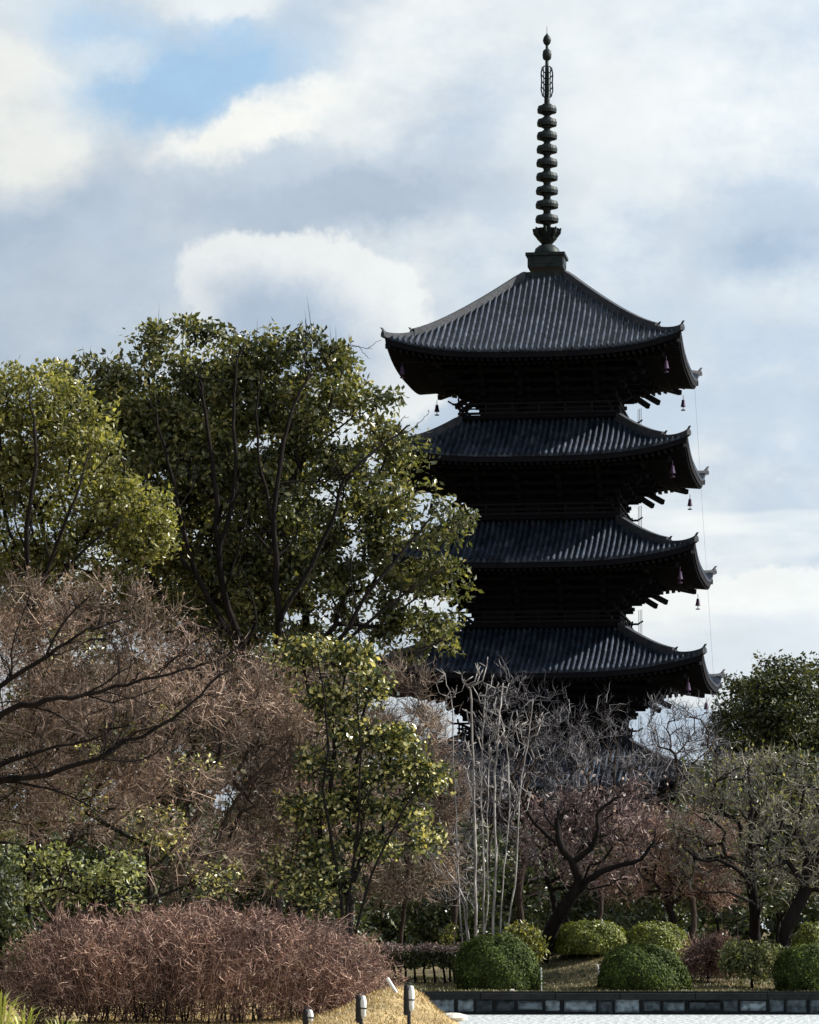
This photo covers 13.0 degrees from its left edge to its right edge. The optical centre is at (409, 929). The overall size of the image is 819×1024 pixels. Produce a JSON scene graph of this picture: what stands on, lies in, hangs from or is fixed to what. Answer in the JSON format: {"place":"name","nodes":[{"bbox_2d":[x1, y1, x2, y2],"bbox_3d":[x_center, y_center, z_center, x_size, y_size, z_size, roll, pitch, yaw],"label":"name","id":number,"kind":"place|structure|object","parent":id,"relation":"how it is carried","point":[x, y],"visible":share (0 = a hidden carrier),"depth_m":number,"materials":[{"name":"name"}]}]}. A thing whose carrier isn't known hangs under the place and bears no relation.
{"place":"outdoors","nodes":[
{"label":"outdoors","id":0,"kind":"place"},
{"bbox_2d":[72,986,454,1023],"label":"dry grass","id":1,"kind":"structure","parent":0,"point":[320,1016],"depth_m":73.68,"materials":[{"name":"beige plant"}]},
{"bbox_2d":[4,932,775,1023],"bbox_3d":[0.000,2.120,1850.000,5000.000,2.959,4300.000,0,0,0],"label":"ground","id":2,"kind":"structure","parent":0,"point":[438,972],"depth_m":101.11,"materials":[{"name":"beige plant"}]},
{"bbox_2d":[0,828,17,857],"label":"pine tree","id":3,"kind":"object","parent":2,"relation":"on","point":[11,832],"visible":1,"depth_m":79.99,"materials":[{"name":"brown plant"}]},
{"bbox_2d":[0,990,21,1023],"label":"reed clump","id":4,"kind":"object","parent":2,"relation":"on","point":[2,1017],"visible":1,"depth_m":61.85,"materials":[{"name":"green plant"}]},
{"bbox_2d":[0,827,39,950],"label":"evergreen shrub","id":5,"kind":"object","parent":2,"relation":"on","point":[11,861],"visible":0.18,"depth_m":159.94,"materials":[{"name":"green plant"}]},
{"bbox_2d":[0,855,46,1013],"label":"dark leaf shrub","id":6,"kind":"object","parent":2,"relation":"on","point":[6,907],"visible":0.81,"depth_m":83.88,"materials":[{"name":"green plant"}]},
{"bbox_2d":[5,1004,43,1023],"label":"reed clump","id":7,"kind":"object","parent":2,"relation":"on","point":[30,1020],"visible":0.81,"depth_m":63.07,"materials":[{"name":"green plant"}]},
{"bbox_2d":[3,819,102,971],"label":"evergreen shrub","id":8,"kind":"object","parent":2,"relation":"on","point":[38,879],"visible":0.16,"depth_m":167.12,"materials":[{"name":"green plant"}]},
{"bbox_2d":[38,1016,78,1023],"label":"reed clump","id":9,"kind":"object","parent":2,"relation":"on","point":[62,1021],"visible":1,"depth_m":62.62,"materials":[{"name":"green plant"}]},
{"bbox_2d":[0,841,148,948],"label":"pale leaf tree","id":10,"kind":"object","parent":2,"relation":"on","point":[118,871],"visible":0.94,"depth_m":97.90,"materials":[{"name":"green plant"}]},
{"bbox_2d":[0,556,181,975],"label":"bare tree","id":11,"kind":"object","parent":2,"relation":"on","point":[69,842],"visible":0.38,"depth_m":123.73,"materials":[{"name":"brown plant"}]},
{"bbox_2d":[0,557,184,933],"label":"evergreen tree","id":12,"kind":"object","parent":2,"relation":"on","point":[106,594],"visible":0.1,"depth_m":139.44,"materials":[{"name":"green plant"}]},
{"bbox_2d":[0,355,190,968],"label":"yellow green tree","id":13,"kind":"object","parent":2,"relation":"on","point":[21,464],"visible":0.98,"depth_m":127.39,"materials":[{"name":"green plant"}]},
{"bbox_2d":[41,789,193,950],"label":"evergreen shrub","id":14,"kind":"object","parent":2,"relation":"on","point":[104,900],"visible":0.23,"depth_m":157.50,"materials":[{"name":"green plant"}]},
{"bbox_2d":[0,566,263,922],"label":"bare tree","id":15,"kind":"object","parent":2,"relation":"on","point":[104,756],"visible":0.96,"depth_m":103.62,"materials":[{"name":"brown plant"}]},
{"bbox_2d":[48,624,249,926],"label":"leafy shrub","id":16,"kind":"object","parent":2,"relation":"on","point":[147,843],"visible":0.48,"depth_m":110.00,"materials":[{"name":"green plant"}]},
{"bbox_2d":[112,817,241,963],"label":"evergreen shrub","id":17,"kind":"object","parent":2,"relation":"on","point":[170,868],"visible":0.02,"depth_m":171.46,"materials":[{"name":"green plant"}]},
{"bbox_2d":[35,618,340,939],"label":"bare tree","id":18,"kind":"object","parent":2,"relation":"on","point":[254,708],"visible":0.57,"depth_m":115.56,"materials":[{"name":"brown plant"}]},
{"bbox_2d":[0,893,409,1023],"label":"red brown bush","id":19,"kind":"object","parent":2,"relation":"on","point":[171,962],"visible":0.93,"depth_m":74.96,"materials":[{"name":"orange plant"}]},
{"bbox_2d":[102,556,317,928],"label":"evergreen tree","id":20,"kind":"object","parent":2,"relation":"on","point":[186,702],"visible":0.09,"depth_m":147.12,"materials":[{"name":"green plant"}]},
{"bbox_2d":[180,811,337,958],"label":"evergreen shrub","id":21,"kind":"object","parent":2,"relation":"on","point":[260,898],"visible":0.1,"depth_m":159.31,"materials":[{"name":"green plant"}]},
{"bbox_2d":[41,298,483,949],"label":"great evergreen tree","id":22,"kind":"object","parent":2,"relation":"on","point":[195,428],"visible":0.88,"depth_m":137.32,"materials":[{"name":"green plant"}]},
{"bbox_2d":[189,631,401,944],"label":"bare tree","id":23,"kind":"object","parent":2,"relation":"on","point":[302,693],"visible":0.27,"depth_m":121.66,"materials":[{"name":"brown plant"}]},
{"bbox_2d":[256,832,346,947],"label":"glossy leaf shrub","id":24,"kind":"object","parent":2,"relation":"on","point":[314,897],"visible":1,"depth_m":112.79,"materials":[{"name":"green plant"}]},
{"bbox_2d":[302,1006,313,1023],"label":"garden spotlight","id":25,"kind":"object","parent":2,"relation":"on","point":[308,1017],"visible":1,"depth_m":66.94,"materials":[{"name":"white paint"}]},
{"bbox_2d":[225,620,406,955],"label":"evergreen tree","id":26,"kind":"object","parent":2,"relation":"on","point":[248,775],"visible":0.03,"depth_m":151.60,"materials":[{"name":"green plant"}]},
{"bbox_2d":[235,685,406,928],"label":"bare tree","id":27,"kind":"object","parent":2,"relation":"on","point":[313,730],"visible":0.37,"depth_m":115.81,"materials":[{"name":"brown plant"}]},
{"bbox_2d":[263,851,385,969],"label":"evergreen shrub","id":28,"kind":"object","parent":2,"relation":"on","point":[363,917],"visible":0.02,"depth_m":165.87,"materials":[{"name":"green plant"}]},
{"bbox_2d":[261,631,460,957],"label":"glossy leaf tree","id":29,"kind":"object","parent":2,"relation":"on","point":[395,740],"visible":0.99,"depth_m":113.23,"materials":[{"name":"green plant"}]},
{"bbox_2d":[355,992,366,1023],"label":"garden spotlight","id":30,"kind":"object","parent":2,"relation":"on","point":[361,1008],"visible":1,"depth_m":66.94,"materials":[{"name":"white paint"}]},
{"bbox_2d":[331,822,439,969],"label":"evergreen shrub","id":31,"kind":"object","parent":2,"relation":"on","point":[389,933],"visible":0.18,"depth_m":175.20,"materials":[{"name":"green plant"}]},
{"bbox_2d":[386,978,397,992],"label":"marker stake","id":32,"kind":"object","parent":2,"relation":"on","point":[390,983],"visible":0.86,"depth_m":73.97,"materials":[{"name":"white paint"}]},
{"bbox_2d":[403,982,414,1023],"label":"garden spotlight","id":33,"kind":"object","parent":2,"relation":"on","point":[409,1000],"visible":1,"depth_m":66.94,"materials":[{"name":"white paint"}]},
{"bbox_2d":[0,781,818,950],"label":"distant wood","id":34,"kind":"object","parent":2,"relation":"on","point":[812,913],"visible":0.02,"depth_m":339.67,"materials":[{"name":"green plant"}]},
{"bbox_2d":[333,639,486,974],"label":"bare tree","id":35,"kind":"object","parent":2,"relation":"on","point":[441,799],"visible":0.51,"depth_m":133.76,"materials":[{"name":"brown plant"}]},
{"bbox_2d":[370,941,460,983],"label":"hedge","id":36,"kind":"object","parent":2,"relation":"on","point":[430,952],"visible":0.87,"depth_m":121.11,"materials":[{"name":"brown plant"}]},
{"bbox_2d":[437,923,458,981],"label":"leafy shrub","id":37,"kind":"object","parent":2,"relation":"on","point":[449,929],"visible":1,"depth_m":121.96,"materials":[{"name":"green plant"}]},
{"bbox_2d":[388,809,509,965],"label":"evergreen shrub","id":38,"kind":"object","parent":2,"relation":"on","point":[431,926],"visible":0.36,"depth_m":169.34,"materials":[{"name":"green plant"}]},
{"bbox_2d":[444,1012,466,1021],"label":"shore stone","id":39,"kind":"object","parent":2,"relation":"on","point":[457,1017],"visible":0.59,"depth_m":75.75,"materials":[{"name":"white stone"}]},
{"bbox_2d":[396,724,525,944],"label":"bare tree","id":40,"kind":"object","parent":2,"relation":"on","point":[454,910],"visible":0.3,"depth_m":145.87,"materials":[{"name":"brown plant"}]},
{"bbox_2d":[398,657,548,942],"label":"multi stem tree","id":41,"kind":"object","parent":2,"relation":"on","point":[472,773],"visible":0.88,"depth_m":121.06,"materials":[{"name":"grey plant"}]},
{"bbox_2d":[453,930,544,990],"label":"clipped bush","id":42,"kind":"object","parent":2,"relation":"on","point":[497,961],"visible":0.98,"depth_m":116.18,"materials":[{"name":"green plant"}]},
{"bbox_2d":[461,816,566,948],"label":"evergreen shrub","id":43,"kind":"object","parent":2,"relation":"on","point":[508,890],"visible":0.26,"depth_m":177.30,"materials":[{"name":"green plant"}]},
{"bbox_2d":[224,954,818,991],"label":"short grass","id":44,"kind":"structure","parent":2,"relation":"on","point":[442,986],"depth_m":119.67,"materials":[{"name":"green plant"}]},
{"bbox_2d":[225,991,818,1013],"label":"stone retaining wall","id":45,"kind":"structure","parent":2,"relation":"on","point":[634,1002],"depth_m":113.29,"materials":[{"name":"grey stone"}]},
{"bbox_2d":[443,651,607,925],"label":"bare tree","id":46,"kind":"object","parent":2,"relation":"on","point":[519,890],"visible":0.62,"depth_m":137.87,"materials":[{"name":"brown plant"}]},
{"bbox_2d":[501,920,552,962],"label":"leafy shrub","id":47,"kind":"object","parent":2,"relation":"on","point":[527,934],"visible":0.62,"depth_m":119.38,"materials":[{"name":"green plant"}]},
{"bbox_2d":[540,967,541,989],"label":"marker stake","id":48,"kind":"object","parent":2,"relation":"on","point":[541,977],"visible":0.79,"depth_m":116.77,"materials":[{"name":"white paint"}]},
{"bbox_2d":[366,33,730,963],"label":"pagoda","id":49,"kind":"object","parent":2,"relation":"on","point":[554,463],"visible":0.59,"depth_m":214.58,"materials":[{"name":"wood"}]},
{"bbox_2d":[523,834,638,957],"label":"evergreen shrub","id":50,"kind":"object","parent":2,"relation":"on","point":[588,909],"visible":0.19,"depth_m":171.42,"materials":[{"name":"green plant"}]},
{"bbox_2d":[499,768,675,963],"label":"plum tree","id":51,"kind":"object","parent":2,"relation":"on","point":[572,858],"visible":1,"depth_m":123.55,"materials":[{"name":"brown plant"}]},
{"bbox_2d":[552,917,628,954],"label":"clipped bush","id":52,"kind":"object","parent":2,"relation":"on","point":[597,936],"visible":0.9,"depth_m":123.11,"materials":[{"name":"green plant"}]},
{"bbox_2d":[508,684,675,920],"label":"bare tree","id":53,"kind":"object","parent":2,"relation":"on","point":[601,897],"visible":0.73,"depth_m":149.83,"materials":[{"name":"brown plant"}]},
{"bbox_2d":[595,942,692,990],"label":"clipped bush","id":54,"kind":"object","parent":2,"relation":"on","point":[636,967],"visible":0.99,"depth_m":115.64,"materials":[{"name":"green plant"}]},
{"bbox_2d":[604,806,710,941],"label":"evergreen shrub","id":55,"kind":"object","parent":2,"relation":"on","point":[662,917],"visible":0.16,"depth_m":181.27,"materials":[{"name":"green plant"}]},
{"bbox_2d":[625,921,690,957],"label":"clipped bush","id":56,"kind":"object","parent":2,"relation":"on","point":[665,935],"visible":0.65,"depth_m":123.29,"materials":[{"name":"green plant"}]},
{"bbox_2d":[579,796,748,926],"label":"plum tree","id":57,"kind":"object","parent":2,"relation":"on","point":[668,893],"visible":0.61,"depth_m":129.79,"materials":[{"name":"brown plant"}]},
{"bbox_2d":[601,686,762,941],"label":"bare tree","id":58,"kind":"object","parent":2,"relation":"on","point":[684,752],"visible":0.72,"depth_m":154.78,"materials":[{"name":"brown plant"}]},
{"bbox_2d":[675,926,750,984],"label":"twiggy shrub","id":59,"kind":"object","parent":2,"relation":"on","point":[704,956],"visible":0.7,"depth_m":119.71,"materials":[{"name":"brown plant"}]},
{"bbox_2d":[646,757,781,933],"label":"evergreen shrub","id":60,"kind":"object","parent":2,"relation":"on","point":[740,905],"visible":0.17,"depth_m":171.72,"materials":[{"name":"green plant"}]},
{"bbox_2d":[649,729,818,977],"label":"plum tree","id":61,"kind":"object","parent":2,"relation":"on","point":[755,906],"visible":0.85,"depth_m":121.69,"materials":[{"name":"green plant"}]},
{"bbox_2d":[700,670,767,938],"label":"evergreen tree","id":62,"kind":"object","parent":2,"relation":"on","point":[735,735],"visible":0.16,"depth_m":261.06,"materials":[{"name":"green plant"}]},
{"bbox_2d":[717,936,786,987],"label":"leafy shrub","id":63,"kind":"object","parent":2,"relation":"on","point":[746,957],"visible":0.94,"depth_m":117.83,"materials":[{"name":"green plant"}]},
{"bbox_2d":[722,769,818,950],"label":"plum tree","id":64,"kind":"object","parent":2,"relation":"on","point":[805,879],"visible":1,"depth_m":118.36,"materials":[{"name":"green plant"}]},
{"bbox_2d":[723,743,818,946],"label":"evergreen shrub","id":65,"kind":"object","parent":2,"relation":"on","point":[777,886],"visible":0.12,"depth_m":179.65,"materials":[{"name":"green plant"}]},
{"bbox_2d":[728,649,818,924],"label":"evergreen tree","id":66,"kind":"object","parent":2,"relation":"on","point":[776,699],"visible":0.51,"depth_m":248.73,"materials":[{"name":"green plant"}]},
{"bbox_2d":[763,752,818,906],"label":"evergreen shrub","id":67,"kind":"object","parent":2,"relation":"on","point":[808,772],"visible":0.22,"depth_m":169.59,"materials":[{"name":"green plant"}]},
{"bbox_2d":[772,941,818,990],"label":"clipped bush","id":68,"kind":"object","parent":2,"relation":"on","point":[796,968],"visible":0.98,"depth_m":115.86,"materials":[{"name":"green plant"}]},
{"bbox_2d":[784,657,818,863],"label":"evergreen tree","id":69,"kind":"object","parent":2,"relation":"on","point":[811,665],"visible":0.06,"depth_m":255.54,"materials":[{"name":"green plant"}]},
{"bbox_2d":[791,919,818,946],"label":"clipped bush","id":70,"kind":"object","parent":2,"relation":"on","point":[807,933],"visible":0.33,"depth_m":122.66,"materials":[{"name":"green plant"}]},
{"bbox_2d":[0,0,818,931],"label":"sky","id":71,"kind":"structure","parent":0,"point":[240,163],"materials":[{"name":"white"}]},
{"bbox_2d":[459,1014,818,1023],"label":"water","id":72,"kind":"structure","parent":0,"point":[642,1018],"depth_m":107.00,"materials":[{"name":"grey liquid"}]}
]}

